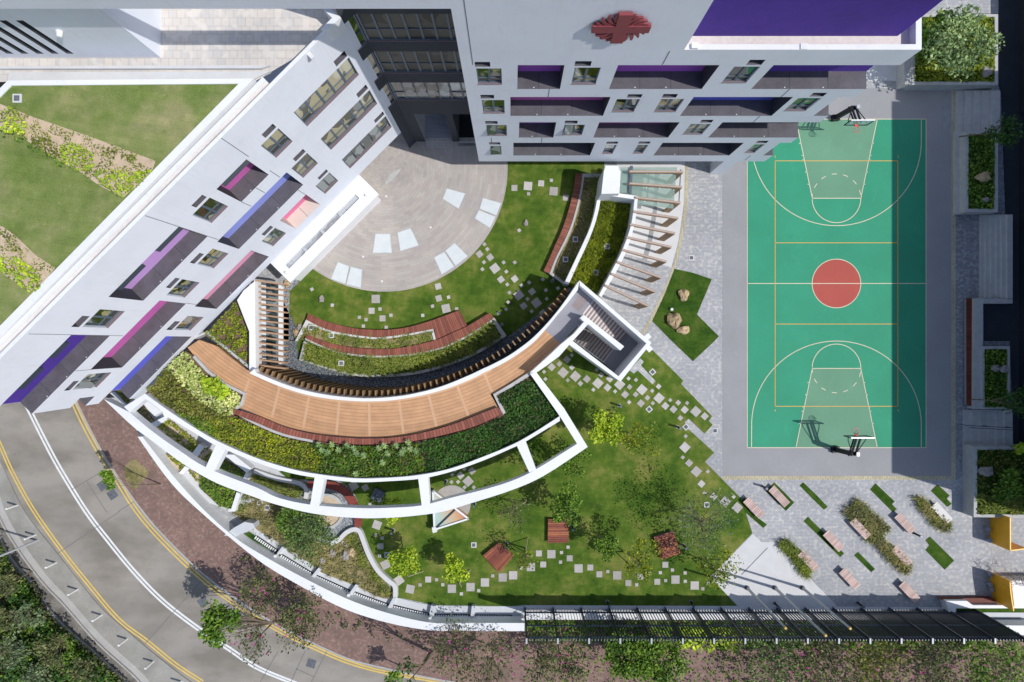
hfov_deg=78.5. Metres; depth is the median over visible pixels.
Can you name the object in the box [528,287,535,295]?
stepping stone
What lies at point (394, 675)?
dense bush
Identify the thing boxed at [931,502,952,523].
slatted bench
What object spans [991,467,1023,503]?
planter bush
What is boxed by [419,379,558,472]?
hedge
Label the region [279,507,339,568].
spreading shrub
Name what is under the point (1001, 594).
orange panel
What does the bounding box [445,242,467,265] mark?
floor glass panel
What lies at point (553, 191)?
stepping stone
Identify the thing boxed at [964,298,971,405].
timber bench
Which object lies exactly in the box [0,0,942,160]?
school building
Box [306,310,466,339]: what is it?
curved bench
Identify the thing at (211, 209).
window
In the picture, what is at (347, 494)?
ring bench
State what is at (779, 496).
slatted bench
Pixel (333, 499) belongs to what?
sand pit
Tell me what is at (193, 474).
bed shrubs
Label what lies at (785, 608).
fence
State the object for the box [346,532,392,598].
tall grass
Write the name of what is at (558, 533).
wooden platform
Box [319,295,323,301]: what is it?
boulder
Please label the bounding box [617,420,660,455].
young tree
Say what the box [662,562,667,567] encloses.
stepping stone
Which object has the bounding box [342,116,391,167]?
window
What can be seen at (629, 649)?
dense bush
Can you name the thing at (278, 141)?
window
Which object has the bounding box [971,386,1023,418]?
shaded tree
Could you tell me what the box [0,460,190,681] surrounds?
pavement
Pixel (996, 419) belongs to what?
broad steps
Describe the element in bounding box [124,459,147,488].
tree pit
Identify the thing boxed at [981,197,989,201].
boulder
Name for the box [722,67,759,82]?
window
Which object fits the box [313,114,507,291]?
plaza
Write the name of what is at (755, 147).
window
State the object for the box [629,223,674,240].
portal frame
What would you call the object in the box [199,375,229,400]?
tall shrubs
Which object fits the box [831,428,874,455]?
basketball hoop
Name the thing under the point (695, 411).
stepping stone
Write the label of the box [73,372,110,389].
window
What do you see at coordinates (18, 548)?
street lamp
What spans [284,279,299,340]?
gravel strip
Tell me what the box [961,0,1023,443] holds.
lane
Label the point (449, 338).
curved bench
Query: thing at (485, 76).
window
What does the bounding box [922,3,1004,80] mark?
broad leaved tree
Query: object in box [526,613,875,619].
planter wall
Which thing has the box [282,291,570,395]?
gravel bed
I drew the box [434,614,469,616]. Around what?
slot railing
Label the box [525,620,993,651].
fence hedge
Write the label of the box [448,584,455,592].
stepping stone
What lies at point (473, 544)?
drain grate
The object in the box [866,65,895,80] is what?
passage floor
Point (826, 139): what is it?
court keys
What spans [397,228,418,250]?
floor glass panel
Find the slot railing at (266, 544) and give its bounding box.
[254,536,277,552]
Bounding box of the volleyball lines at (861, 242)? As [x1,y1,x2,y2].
[775,156,898,411]
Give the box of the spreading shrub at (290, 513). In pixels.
[274,506,304,538]
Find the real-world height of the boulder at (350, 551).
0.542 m
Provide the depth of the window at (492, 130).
42.17 m
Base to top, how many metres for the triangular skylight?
0.950 m
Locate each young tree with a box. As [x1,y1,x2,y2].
[381,496,401,525]
[387,546,422,576]
[442,552,470,586]
[525,453,550,479]
[547,480,582,527]
[552,442,591,478]
[587,408,624,446]
[593,533,618,562]
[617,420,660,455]
[623,538,662,580]
[694,544,743,589]
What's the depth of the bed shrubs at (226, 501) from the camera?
52.34 m
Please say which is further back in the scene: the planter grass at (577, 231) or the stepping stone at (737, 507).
the stepping stone at (737, 507)
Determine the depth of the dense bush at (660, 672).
50.41 m
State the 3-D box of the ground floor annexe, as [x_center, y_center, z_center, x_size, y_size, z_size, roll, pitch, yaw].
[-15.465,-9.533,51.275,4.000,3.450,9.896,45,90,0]
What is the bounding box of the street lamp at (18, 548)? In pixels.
[0,539,38,556]
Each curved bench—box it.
[233,407,502,444]
[305,313,493,355]
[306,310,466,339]
[544,173,581,273]
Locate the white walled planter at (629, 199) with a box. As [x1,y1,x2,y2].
[562,193,637,297]
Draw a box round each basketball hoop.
[830,105,874,132]
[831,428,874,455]
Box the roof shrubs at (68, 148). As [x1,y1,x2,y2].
[59,142,94,170]
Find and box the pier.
[710,161,737,172]
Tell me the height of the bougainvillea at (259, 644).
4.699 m
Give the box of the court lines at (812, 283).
[747,119,925,447]
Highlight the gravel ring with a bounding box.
[297,479,357,542]
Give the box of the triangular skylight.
[432,489,468,532]
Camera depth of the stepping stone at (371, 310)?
52.95 m
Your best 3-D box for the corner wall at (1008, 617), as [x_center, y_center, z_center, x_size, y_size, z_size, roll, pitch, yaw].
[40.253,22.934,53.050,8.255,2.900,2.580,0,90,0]
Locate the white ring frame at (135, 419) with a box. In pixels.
[104,373,586,517]
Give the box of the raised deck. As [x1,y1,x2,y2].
[188,281,578,437]
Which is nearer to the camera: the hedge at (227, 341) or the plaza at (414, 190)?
the hedge at (227, 341)
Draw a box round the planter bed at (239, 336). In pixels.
[205,301,248,363]
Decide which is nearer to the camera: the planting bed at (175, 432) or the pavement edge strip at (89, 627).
the planting bed at (175, 432)
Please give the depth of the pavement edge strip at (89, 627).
54.37 m
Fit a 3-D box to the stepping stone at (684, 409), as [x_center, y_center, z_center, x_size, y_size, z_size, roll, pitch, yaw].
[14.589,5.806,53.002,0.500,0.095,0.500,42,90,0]
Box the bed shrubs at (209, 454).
[198,448,212,462]
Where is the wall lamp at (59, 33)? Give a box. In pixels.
[55,29,62,37]
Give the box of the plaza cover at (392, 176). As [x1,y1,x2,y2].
[385,168,400,184]
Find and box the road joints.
[58,467,326,681]
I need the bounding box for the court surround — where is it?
[722,88,950,475]
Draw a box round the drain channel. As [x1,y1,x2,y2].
[0,523,136,681]
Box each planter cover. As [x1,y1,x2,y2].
[914,16,995,82]
[967,134,995,209]
[976,449,1023,515]
[983,349,1007,407]
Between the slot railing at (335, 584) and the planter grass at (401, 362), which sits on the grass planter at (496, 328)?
the planter grass at (401, 362)
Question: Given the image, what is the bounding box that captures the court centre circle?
[813,260,859,306]
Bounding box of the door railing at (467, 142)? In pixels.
[458,142,475,145]
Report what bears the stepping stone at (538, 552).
on the lawn at (626, 496)
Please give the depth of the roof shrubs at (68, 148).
31.73 m
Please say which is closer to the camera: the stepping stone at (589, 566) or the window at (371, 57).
the window at (371, 57)
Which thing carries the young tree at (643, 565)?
on the lawn at (626, 496)
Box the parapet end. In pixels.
[321,9,346,40]
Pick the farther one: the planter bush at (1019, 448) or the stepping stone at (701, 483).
the stepping stone at (701, 483)
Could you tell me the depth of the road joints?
54.49 m
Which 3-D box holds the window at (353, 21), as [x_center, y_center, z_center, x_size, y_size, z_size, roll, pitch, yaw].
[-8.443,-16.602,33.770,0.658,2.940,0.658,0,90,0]
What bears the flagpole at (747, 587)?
on the concrete apron
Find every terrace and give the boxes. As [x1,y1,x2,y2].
[0,9,336,81]
[110,374,313,532]
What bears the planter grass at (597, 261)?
in the white walled planter at (629, 199)
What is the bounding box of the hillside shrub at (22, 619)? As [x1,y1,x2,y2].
[10,600,50,633]
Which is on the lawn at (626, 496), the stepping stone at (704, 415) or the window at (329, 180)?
the stepping stone at (704, 415)
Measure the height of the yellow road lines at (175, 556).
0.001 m
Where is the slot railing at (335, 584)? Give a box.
[316,575,349,591]
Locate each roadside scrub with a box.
[239,547,523,651]
[524,642,1022,681]
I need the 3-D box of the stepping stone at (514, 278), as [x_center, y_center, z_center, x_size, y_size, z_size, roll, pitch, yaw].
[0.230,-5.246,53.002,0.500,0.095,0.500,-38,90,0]
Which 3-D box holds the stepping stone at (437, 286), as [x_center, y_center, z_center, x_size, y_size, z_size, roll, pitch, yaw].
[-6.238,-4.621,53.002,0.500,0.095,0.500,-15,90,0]
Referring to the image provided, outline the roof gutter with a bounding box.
[0,65,270,79]
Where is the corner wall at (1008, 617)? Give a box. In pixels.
[940,599,1023,634]
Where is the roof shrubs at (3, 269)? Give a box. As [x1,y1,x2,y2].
[0,255,40,291]
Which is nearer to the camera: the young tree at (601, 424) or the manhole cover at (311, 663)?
the young tree at (601, 424)
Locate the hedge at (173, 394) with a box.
[146,369,226,426]
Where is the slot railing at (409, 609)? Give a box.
[393,605,428,614]
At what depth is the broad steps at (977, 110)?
52.52 m
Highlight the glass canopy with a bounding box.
[620,166,680,208]
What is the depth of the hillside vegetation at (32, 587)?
53.39 m
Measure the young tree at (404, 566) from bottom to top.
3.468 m
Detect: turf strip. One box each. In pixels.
[741,498,766,527]
[766,482,793,509]
[800,483,826,508]
[804,517,843,556]
[854,552,874,571]
[870,483,895,511]
[926,537,953,569]
[931,485,950,506]
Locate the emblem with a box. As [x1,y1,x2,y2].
[591,12,650,43]
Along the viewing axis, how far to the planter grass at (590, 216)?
52.44 m
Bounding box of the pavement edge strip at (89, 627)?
[0,498,148,681]
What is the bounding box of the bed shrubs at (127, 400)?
[116,390,128,402]
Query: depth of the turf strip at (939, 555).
52.97 m
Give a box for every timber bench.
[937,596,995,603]
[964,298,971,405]
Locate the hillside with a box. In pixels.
[0,557,117,681]
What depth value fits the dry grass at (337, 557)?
52.78 m
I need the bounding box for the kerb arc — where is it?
[641,164,688,335]
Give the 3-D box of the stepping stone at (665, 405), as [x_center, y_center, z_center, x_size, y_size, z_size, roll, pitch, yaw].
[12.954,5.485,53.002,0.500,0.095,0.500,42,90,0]
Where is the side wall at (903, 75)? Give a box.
[896,57,911,89]
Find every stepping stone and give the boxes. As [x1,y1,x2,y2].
[348,482,358,490]
[361,484,368,490]
[369,308,374,313]
[372,295,379,302]
[372,520,381,529]
[378,543,383,548]
[380,315,385,320]
[380,559,390,569]
[393,575,403,585]
[405,584,414,593]
[425,576,430,581]
[435,283,441,289]
[435,295,441,301]
[441,304,450,312]
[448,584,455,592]
[457,471,464,478]
[463,475,473,486]
[466,583,474,590]
[468,467,475,474]
[475,250,483,257]
[481,578,488,586]
[486,253,493,260]
[489,263,499,273]
[497,275,504,283]
[499,573,506,581]
[509,571,516,578]
[511,185,516,190]
[511,275,518,282]
[513,289,523,299]
[520,302,527,309]
[524,181,531,189]
[527,563,534,570]
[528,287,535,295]
[531,297,541,307]
[536,550,541,555]
[538,180,543,186]
[540,561,545,566]
[547,550,555,557]
[548,363,554,370]
[549,187,557,195]
[558,367,568,377]
[563,194,568,200]
[563,356,570,362]
[567,555,572,560]
[570,371,580,381]
[574,564,582,572]
[583,375,590,382]
[587,564,592,569]
[592,377,602,388]
[596,571,601,576]
[603,384,611,391]
[613,571,620,579]
[614,381,624,389]
[621,391,628,397]
[625,580,630,585]
[636,384,647,394]
[637,399,644,406]
[653,392,664,403]
[654,579,659,584]
[662,402,668,409]
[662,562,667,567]
[669,405,676,412]
[671,575,679,583]
[679,441,689,452]
[681,406,688,413]
[685,459,692,466]
[690,406,700,416]
[690,581,698,589]
[691,466,701,476]
[698,480,705,487]
[700,412,707,419]
[720,496,730,507]
[732,502,742,512]
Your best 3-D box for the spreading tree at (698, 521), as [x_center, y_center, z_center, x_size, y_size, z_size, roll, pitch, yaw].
[15.023,13.963,49.677,6.502,6.666,5.689,-30,90,0]
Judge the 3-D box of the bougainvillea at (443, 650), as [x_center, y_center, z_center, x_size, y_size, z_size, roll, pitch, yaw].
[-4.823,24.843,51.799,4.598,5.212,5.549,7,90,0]
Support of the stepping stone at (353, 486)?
on the lawn at (626, 496)
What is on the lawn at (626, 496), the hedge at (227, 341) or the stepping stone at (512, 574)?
the stepping stone at (512, 574)
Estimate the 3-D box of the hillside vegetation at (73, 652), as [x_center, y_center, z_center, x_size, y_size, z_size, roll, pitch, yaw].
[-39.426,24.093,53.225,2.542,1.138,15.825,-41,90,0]
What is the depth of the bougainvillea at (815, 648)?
51.01 m
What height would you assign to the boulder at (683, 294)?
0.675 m
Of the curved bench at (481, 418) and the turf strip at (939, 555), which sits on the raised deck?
the curved bench at (481, 418)
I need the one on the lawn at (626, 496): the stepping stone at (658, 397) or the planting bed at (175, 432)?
the stepping stone at (658, 397)
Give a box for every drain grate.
[12,94,21,102]
[471,542,476,547]
[649,368,655,375]
[689,255,693,260]
[712,428,717,432]
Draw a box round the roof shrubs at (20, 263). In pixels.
[0,229,54,287]
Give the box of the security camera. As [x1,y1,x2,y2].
[307,52,314,60]
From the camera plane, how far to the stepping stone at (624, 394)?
52.95 m
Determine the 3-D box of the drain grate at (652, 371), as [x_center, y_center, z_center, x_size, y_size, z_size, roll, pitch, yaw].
[11.880,2.619,53.045,0.450,0.230,0.450,-42,90,0]
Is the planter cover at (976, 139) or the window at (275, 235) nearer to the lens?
the window at (275, 235)
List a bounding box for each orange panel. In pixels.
[990,515,1023,550]
[990,573,1013,610]
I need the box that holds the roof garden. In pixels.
[0,78,256,338]
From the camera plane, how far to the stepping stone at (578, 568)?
52.95 m
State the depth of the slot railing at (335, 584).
52.88 m
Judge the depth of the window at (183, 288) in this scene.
41.47 m
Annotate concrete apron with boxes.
[712,534,836,605]
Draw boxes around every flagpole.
[745,585,786,629]
[772,585,826,636]
[800,585,851,629]
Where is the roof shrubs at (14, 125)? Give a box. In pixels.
[0,106,27,134]
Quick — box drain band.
[642,206,656,260]
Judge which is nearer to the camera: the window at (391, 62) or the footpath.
the window at (391, 62)
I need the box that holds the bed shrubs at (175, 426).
[158,419,196,451]
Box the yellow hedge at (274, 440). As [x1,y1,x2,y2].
[208,416,322,472]
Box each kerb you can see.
[0,516,140,681]
[76,401,454,681]
[253,468,309,498]
[331,526,397,596]
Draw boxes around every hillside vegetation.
[0,542,127,681]
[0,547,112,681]
[0,551,116,681]
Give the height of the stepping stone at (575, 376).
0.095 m
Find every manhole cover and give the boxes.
[97,482,107,491]
[106,489,117,499]
[197,596,207,607]
[306,658,316,668]
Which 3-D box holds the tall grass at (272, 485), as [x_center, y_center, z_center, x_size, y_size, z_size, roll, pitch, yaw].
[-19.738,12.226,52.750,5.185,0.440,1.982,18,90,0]
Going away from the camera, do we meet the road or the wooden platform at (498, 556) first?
the wooden platform at (498, 556)
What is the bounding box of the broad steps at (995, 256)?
[979,215,1012,297]
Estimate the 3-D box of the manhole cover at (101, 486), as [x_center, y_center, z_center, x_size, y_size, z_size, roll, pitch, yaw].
[-35.608,12.575,54.519,0.750,0.062,0.750,-35,90,0]
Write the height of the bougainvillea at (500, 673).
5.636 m
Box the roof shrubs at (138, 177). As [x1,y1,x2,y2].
[91,168,151,196]
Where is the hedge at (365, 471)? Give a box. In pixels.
[309,443,424,477]
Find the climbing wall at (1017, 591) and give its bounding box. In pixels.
[1000,575,1023,606]
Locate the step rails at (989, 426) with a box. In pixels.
[961,424,1012,429]
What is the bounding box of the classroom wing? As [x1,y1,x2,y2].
[0,12,400,413]
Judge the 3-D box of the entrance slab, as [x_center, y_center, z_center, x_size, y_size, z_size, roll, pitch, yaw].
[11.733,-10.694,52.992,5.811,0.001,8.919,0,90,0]
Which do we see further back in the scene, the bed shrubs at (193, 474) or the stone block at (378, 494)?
the stone block at (378, 494)
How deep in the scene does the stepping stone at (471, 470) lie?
52.95 m
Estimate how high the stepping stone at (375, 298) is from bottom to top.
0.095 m
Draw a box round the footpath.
[78,391,1023,681]
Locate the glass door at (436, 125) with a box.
[425,114,451,137]
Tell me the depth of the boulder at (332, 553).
52.74 m
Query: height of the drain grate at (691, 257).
0.230 m
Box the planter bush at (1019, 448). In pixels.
[1010,442,1023,454]
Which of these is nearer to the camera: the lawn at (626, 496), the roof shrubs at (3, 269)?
the roof shrubs at (3, 269)
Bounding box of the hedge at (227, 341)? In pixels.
[205,302,247,364]
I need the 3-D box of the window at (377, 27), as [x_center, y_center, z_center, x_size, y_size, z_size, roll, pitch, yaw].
[-5.325,-16.920,33.770,5.450,2.940,0.180,0,90,0]
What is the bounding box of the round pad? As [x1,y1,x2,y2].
[438,485,470,514]
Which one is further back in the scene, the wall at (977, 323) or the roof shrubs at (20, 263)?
the wall at (977, 323)
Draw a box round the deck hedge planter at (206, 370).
[145,332,557,476]
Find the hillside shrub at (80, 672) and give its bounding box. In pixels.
[66,655,104,681]
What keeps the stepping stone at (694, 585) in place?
on the lawn at (626, 496)
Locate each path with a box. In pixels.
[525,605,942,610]
[630,359,654,383]
[956,39,1011,479]
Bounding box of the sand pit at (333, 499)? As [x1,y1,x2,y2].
[311,492,343,528]
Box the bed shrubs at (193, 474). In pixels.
[189,470,203,483]
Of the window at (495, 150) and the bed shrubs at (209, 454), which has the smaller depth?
the window at (495, 150)
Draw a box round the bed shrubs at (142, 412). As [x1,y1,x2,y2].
[137,407,152,421]
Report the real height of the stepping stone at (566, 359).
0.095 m
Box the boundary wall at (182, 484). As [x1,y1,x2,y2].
[138,435,524,630]
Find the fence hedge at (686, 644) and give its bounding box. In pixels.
[677,624,749,654]
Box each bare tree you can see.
[495,493,532,534]
[511,538,538,571]
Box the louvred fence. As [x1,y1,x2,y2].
[524,607,1023,643]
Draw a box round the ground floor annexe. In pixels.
[271,175,380,282]
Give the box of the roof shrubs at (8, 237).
[0,233,20,250]
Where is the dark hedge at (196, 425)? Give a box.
[176,412,219,439]
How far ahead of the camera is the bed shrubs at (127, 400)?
52.45 m
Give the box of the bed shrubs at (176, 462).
[167,455,183,469]
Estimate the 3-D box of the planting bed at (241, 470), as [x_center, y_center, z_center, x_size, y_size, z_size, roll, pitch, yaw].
[-23.561,10.810,52.850,2.348,0.300,0.882,28,90,0]
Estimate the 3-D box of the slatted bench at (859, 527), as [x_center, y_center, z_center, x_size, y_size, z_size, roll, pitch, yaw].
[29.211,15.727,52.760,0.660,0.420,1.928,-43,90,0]
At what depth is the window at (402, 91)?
42.27 m
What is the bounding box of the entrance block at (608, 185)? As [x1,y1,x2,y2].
[596,166,620,201]
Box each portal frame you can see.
[605,285,648,308]
[611,273,655,295]
[616,261,661,282]
[621,249,666,267]
[625,236,671,253]
[629,170,682,178]
[629,182,681,193]
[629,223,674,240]
[633,210,677,226]
[635,196,680,212]
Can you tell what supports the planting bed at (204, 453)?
on the terrace at (189, 477)
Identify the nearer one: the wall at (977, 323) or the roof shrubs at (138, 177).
the roof shrubs at (138, 177)
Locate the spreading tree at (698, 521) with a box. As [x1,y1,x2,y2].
[659,485,742,565]
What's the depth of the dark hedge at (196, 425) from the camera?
48.67 m
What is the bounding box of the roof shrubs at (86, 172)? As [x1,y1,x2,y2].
[1,109,155,192]
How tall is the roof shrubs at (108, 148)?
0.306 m
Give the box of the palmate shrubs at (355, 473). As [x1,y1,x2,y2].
[315,439,419,476]
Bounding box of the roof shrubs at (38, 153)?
[0,131,77,170]
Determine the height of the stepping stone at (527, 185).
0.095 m
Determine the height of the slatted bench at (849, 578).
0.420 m
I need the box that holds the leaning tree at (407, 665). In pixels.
[396,650,432,681]
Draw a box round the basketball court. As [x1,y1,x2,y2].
[748,119,925,446]
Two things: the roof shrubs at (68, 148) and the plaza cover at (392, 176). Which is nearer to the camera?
the roof shrubs at (68, 148)
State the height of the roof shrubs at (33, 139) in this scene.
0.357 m
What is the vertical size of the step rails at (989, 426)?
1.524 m
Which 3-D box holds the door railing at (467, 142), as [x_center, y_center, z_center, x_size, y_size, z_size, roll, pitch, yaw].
[-3.600,-16.500,52.485,1.800,1.030,0.060,0,90,0]
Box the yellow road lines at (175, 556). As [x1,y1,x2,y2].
[0,403,442,681]
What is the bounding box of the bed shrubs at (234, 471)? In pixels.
[219,460,244,476]
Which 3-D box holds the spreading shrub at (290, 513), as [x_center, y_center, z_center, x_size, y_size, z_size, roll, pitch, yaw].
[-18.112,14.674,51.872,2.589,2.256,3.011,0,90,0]
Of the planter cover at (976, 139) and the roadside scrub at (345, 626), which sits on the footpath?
the roadside scrub at (345, 626)
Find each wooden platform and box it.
[483,542,513,571]
[548,519,568,542]
[654,531,680,559]
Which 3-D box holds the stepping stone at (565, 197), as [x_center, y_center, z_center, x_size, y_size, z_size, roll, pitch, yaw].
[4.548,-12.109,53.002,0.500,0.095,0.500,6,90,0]
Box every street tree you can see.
[98,469,160,490]
[197,599,298,649]
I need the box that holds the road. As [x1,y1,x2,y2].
[0,402,441,681]
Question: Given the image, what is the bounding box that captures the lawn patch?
[653,269,718,360]
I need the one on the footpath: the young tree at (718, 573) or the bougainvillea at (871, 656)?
the bougainvillea at (871, 656)
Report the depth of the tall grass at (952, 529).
52.63 m
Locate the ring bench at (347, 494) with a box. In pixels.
[307,481,361,526]
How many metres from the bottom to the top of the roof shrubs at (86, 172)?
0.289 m
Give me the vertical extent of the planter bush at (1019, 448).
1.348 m
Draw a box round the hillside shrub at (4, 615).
[0,606,18,631]
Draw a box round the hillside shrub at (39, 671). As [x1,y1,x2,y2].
[18,663,52,681]
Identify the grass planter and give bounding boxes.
[295,320,435,348]
[299,318,505,376]
[549,174,599,284]
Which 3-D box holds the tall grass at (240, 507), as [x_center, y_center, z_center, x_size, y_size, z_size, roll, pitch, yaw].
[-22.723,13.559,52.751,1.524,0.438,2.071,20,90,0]
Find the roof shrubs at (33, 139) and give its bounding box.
[30,135,59,157]
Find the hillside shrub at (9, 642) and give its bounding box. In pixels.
[0,633,34,669]
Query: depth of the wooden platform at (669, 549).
52.58 m
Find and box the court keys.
[797,119,876,446]
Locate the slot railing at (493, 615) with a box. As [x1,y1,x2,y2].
[475,615,511,615]
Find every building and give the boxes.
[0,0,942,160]
[1019,0,1023,442]
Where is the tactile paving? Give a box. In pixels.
[426,141,452,147]
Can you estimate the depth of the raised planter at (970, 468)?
51.82 m
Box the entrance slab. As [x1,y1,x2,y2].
[617,162,684,266]
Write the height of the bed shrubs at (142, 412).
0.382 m
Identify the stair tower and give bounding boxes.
[530,280,650,381]
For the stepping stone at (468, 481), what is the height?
0.095 m
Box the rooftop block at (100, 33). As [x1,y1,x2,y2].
[0,9,160,57]
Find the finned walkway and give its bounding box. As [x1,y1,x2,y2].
[237,279,288,370]
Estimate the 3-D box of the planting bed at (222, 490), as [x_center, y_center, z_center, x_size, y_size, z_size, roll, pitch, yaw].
[-24.928,12.799,52.850,3.475,0.300,1.672,26,90,0]
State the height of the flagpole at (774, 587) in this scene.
8.652 m
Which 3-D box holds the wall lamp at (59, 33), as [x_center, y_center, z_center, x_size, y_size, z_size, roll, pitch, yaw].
[-21.505,-14.578,29.776,0.320,0.320,0.300,0,90,0]
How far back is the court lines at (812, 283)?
52.98 m
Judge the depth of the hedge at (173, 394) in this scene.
48.71 m
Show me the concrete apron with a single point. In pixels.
(766, 571)
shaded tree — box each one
[959,113,1023,149]
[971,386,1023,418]
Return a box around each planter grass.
[294,323,433,348]
[300,318,500,378]
[554,177,598,279]
[560,173,600,278]
[566,200,630,293]
[974,492,1023,515]
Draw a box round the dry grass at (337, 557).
[233,474,389,598]
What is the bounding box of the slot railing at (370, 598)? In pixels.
[354,592,388,605]
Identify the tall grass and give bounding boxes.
[230,493,250,513]
[251,471,303,499]
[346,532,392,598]
[776,536,815,581]
[779,540,812,579]
[842,497,912,577]
[847,494,913,575]
[911,496,953,534]
[914,494,955,535]
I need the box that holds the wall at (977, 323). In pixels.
[967,298,1012,408]
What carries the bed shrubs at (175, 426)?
in the planting bed at (175, 432)
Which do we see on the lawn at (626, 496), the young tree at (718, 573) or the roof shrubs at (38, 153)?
the young tree at (718, 573)
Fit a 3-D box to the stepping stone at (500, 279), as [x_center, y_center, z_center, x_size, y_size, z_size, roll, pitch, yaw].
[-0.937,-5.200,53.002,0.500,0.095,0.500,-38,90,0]
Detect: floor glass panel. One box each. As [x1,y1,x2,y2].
[331,262,348,283]
[346,267,361,287]
[372,233,391,252]
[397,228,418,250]
[434,252,453,274]
[442,188,465,208]
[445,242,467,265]
[475,210,494,227]
[479,198,500,215]
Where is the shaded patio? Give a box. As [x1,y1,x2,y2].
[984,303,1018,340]
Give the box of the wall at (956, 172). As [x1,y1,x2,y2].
[953,131,963,214]
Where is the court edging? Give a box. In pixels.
[722,91,954,479]
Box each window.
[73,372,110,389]
[83,309,124,327]
[167,279,198,297]
[174,316,202,329]
[193,198,227,222]
[198,249,227,267]
[261,128,292,157]
[261,228,285,245]
[291,153,317,177]
[294,58,358,125]
[316,173,337,193]
[321,90,376,148]
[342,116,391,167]
[349,15,366,50]
[356,14,456,41]
[366,53,382,81]
[374,51,462,73]
[382,84,395,107]
[389,83,467,99]
[476,68,501,84]
[482,100,504,113]
[486,125,506,135]
[490,146,501,154]
[562,125,584,134]
[571,68,600,84]
[602,145,616,153]
[612,99,639,111]
[633,145,647,153]
[654,99,683,111]
[683,124,710,134]
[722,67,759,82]
[745,144,764,152]
[784,98,820,110]
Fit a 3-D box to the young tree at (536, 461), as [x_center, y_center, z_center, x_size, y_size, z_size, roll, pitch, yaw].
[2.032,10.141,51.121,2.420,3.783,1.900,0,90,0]
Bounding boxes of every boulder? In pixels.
[292,328,298,336]
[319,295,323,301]
[330,549,335,556]
[341,551,348,559]
[347,547,355,556]
[667,313,681,328]
[677,326,689,334]
[678,289,688,300]
[974,172,991,181]
[977,466,993,476]
[980,66,992,77]
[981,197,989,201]
[990,365,999,371]
[999,365,1008,372]
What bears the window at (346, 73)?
in the classroom wing
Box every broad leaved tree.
[915,7,960,64]
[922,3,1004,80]
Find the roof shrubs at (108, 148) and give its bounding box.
[98,144,151,169]
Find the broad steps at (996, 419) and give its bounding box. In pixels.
[963,409,1012,445]
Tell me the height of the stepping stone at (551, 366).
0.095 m
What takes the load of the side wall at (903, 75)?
on the campus ground at (971, 550)
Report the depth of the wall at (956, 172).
52.71 m
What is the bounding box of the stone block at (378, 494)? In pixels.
[370,487,385,502]
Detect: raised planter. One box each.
[903,14,997,90]
[959,131,997,213]
[962,444,1023,517]
[980,346,1009,408]
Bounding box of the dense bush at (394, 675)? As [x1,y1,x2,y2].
[384,668,402,681]
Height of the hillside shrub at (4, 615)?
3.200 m
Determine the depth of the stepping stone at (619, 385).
52.95 m
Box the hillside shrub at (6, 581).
[0,564,32,600]
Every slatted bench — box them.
[743,497,764,518]
[769,486,789,507]
[798,550,818,571]
[823,530,843,551]
[839,568,859,589]
[850,518,870,539]
[892,545,911,566]
[894,513,915,533]
[899,581,919,602]
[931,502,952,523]
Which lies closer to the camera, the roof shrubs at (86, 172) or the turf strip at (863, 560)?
the roof shrubs at (86, 172)
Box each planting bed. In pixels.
[114,390,130,403]
[138,405,153,422]
[156,419,199,452]
[165,454,184,470]
[188,470,202,482]
[199,448,211,461]
[199,475,237,507]
[220,459,245,477]
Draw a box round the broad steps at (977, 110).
[955,90,999,131]
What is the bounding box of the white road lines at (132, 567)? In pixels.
[25,407,295,681]
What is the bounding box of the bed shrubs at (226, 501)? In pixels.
[199,476,235,508]
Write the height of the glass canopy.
0.345 m
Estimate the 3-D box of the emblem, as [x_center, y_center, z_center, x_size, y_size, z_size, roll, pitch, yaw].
[4.880,-14.037,28.080,2.600,2.540,0.225,0,90,0]
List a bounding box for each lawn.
[279,326,751,605]
[289,161,604,354]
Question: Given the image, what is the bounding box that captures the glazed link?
[336,9,474,147]
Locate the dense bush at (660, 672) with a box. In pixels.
[632,631,692,681]
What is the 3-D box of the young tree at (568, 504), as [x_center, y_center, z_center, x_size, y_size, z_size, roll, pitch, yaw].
[4.224,12.843,50.783,2.851,4.456,3.901,0,90,0]
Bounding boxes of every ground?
[0,82,524,615]
[105,0,1023,615]
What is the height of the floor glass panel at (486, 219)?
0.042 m
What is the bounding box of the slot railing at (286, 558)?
[280,554,312,573]
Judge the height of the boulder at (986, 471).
0.707 m
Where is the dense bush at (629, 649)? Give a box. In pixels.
[600,629,654,680]
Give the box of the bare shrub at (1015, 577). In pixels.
[1004,567,1023,587]
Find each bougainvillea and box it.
[228,617,274,666]
[231,569,282,616]
[271,588,330,653]
[421,614,482,681]
[452,626,526,681]
[522,623,608,681]
[739,623,813,681]
[788,635,856,681]
[841,638,912,681]
[900,640,962,681]
[956,627,1023,681]
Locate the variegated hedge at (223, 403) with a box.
[165,351,239,416]
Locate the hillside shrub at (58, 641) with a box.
[30,629,75,668]
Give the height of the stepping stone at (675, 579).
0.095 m
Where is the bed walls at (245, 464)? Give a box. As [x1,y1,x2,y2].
[144,401,254,511]

